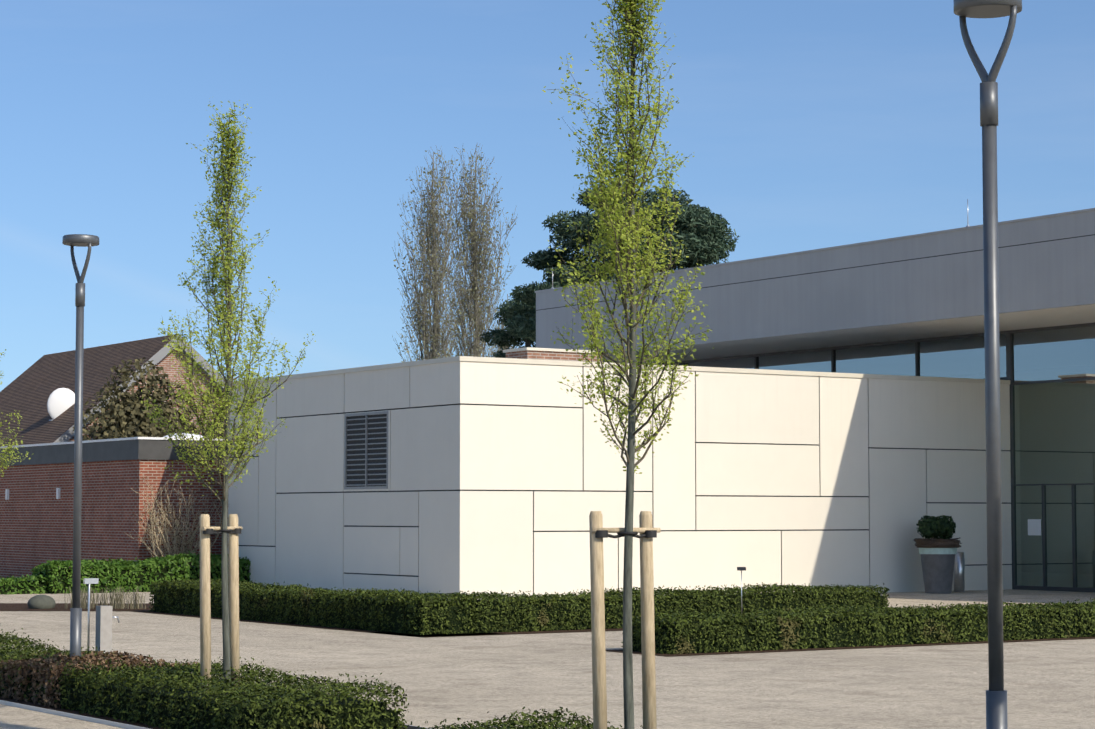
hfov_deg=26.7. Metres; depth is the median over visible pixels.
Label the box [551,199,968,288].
roof lightning rods
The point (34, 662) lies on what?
brown hedge leaves
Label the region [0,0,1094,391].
sky
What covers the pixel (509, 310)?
pine
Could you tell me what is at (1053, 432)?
building glass
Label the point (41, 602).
boulder
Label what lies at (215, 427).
bush
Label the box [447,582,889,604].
hedge new growth
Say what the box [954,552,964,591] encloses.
ash bin bollard
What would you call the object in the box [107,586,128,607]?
grass tuft
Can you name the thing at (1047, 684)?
ground
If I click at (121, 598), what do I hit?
grass tuft
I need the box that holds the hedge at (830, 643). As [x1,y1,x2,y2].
[622,598,1094,653]
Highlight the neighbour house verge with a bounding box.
[53,335,226,442]
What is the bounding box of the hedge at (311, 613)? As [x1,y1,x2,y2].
[148,578,476,634]
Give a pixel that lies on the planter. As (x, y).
(937, 558)
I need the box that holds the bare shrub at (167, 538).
[124,472,228,566]
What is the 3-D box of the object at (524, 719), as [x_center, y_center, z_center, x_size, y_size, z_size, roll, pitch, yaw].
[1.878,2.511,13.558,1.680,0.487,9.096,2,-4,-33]
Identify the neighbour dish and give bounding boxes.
[47,388,74,420]
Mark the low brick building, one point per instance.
(36, 505)
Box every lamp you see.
[62,234,98,656]
[953,0,1021,728]
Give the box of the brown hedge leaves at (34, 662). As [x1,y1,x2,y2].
[0,650,197,707]
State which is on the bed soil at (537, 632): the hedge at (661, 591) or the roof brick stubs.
the hedge at (661, 591)
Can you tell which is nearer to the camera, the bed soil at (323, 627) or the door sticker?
the bed soil at (323, 627)
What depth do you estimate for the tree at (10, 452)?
27.49 m
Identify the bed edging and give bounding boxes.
[0,700,430,728]
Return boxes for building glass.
[672,326,1094,587]
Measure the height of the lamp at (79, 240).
4.775 m
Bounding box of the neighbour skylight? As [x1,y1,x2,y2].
[164,433,203,437]
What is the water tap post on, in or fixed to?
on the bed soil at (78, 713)
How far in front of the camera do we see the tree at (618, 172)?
15.69 m
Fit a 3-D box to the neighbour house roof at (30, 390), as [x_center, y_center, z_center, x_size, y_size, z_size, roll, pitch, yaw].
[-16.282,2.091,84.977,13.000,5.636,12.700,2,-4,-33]
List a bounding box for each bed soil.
[0,603,153,610]
[0,697,404,728]
[130,611,500,636]
[377,628,622,636]
[606,637,1094,656]
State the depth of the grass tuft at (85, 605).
45.66 m
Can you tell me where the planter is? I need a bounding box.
[914,538,961,593]
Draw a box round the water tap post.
[83,578,119,652]
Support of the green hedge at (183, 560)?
on the ground
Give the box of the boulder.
[27,595,55,608]
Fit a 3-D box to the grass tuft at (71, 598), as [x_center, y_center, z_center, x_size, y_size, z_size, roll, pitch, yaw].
[-9.437,4.613,45.637,0.419,0.458,0.579,12,-13,-73]
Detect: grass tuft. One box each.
[62,587,84,608]
[80,586,95,607]
[80,587,101,608]
[97,587,114,605]
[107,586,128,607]
[109,588,129,608]
[126,586,145,608]
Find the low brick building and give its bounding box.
[0,437,227,577]
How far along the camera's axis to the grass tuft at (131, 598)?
45.59 m
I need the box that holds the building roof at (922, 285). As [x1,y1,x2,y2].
[535,208,1094,362]
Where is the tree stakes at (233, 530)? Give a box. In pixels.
[199,514,242,691]
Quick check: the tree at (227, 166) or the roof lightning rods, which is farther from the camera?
the roof lightning rods
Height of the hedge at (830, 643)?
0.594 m
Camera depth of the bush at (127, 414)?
75.38 m
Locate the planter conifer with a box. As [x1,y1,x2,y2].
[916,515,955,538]
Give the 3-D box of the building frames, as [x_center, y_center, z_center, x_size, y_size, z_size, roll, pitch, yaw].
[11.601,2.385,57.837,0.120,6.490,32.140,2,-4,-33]
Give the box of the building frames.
[656,322,1094,591]
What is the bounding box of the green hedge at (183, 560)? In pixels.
[30,551,250,593]
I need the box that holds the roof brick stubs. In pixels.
[503,347,602,361]
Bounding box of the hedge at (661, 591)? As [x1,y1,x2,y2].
[448,583,889,632]
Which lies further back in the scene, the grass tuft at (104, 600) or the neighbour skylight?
the neighbour skylight
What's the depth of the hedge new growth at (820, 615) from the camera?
32.74 m
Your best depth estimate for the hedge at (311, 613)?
38.10 m
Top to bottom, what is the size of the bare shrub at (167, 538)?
2.957 m
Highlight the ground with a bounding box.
[0,578,1094,728]
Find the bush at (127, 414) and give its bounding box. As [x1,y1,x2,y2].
[73,358,198,440]
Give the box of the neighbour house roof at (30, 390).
[0,334,175,445]
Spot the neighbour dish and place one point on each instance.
(60, 401)
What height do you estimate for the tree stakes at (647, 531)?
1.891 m
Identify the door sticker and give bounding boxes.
[1028,519,1040,534]
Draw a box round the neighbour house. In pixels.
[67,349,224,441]
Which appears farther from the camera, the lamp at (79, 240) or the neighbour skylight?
the neighbour skylight
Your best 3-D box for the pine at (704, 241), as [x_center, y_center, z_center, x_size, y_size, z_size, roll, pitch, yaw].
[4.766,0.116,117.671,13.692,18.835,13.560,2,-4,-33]
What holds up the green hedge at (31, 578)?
on the ground
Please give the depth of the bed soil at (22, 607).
46.20 m
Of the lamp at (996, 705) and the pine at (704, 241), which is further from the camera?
the pine at (704, 241)
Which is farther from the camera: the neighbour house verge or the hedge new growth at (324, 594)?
the neighbour house verge
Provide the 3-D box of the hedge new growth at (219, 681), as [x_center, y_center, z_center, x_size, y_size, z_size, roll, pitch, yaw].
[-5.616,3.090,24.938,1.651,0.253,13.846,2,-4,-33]
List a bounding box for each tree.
[0,349,33,476]
[140,98,315,689]
[542,0,713,728]
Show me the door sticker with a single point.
(1034, 526)
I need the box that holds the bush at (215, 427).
[198,405,224,437]
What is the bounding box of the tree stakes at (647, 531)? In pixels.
[589,511,660,728]
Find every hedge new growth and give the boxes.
[0,633,406,708]
[152,578,476,606]
[398,706,641,728]
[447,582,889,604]
[632,597,1094,626]
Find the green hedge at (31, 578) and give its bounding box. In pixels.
[0,573,48,594]
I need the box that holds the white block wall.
[228,356,1011,599]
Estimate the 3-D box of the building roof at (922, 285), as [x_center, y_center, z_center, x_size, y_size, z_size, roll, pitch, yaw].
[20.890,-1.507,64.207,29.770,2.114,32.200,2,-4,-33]
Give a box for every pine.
[479,292,535,357]
[503,187,739,342]
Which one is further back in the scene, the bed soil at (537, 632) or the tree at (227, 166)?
the bed soil at (537, 632)
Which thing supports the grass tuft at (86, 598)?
on the bed soil at (22, 607)

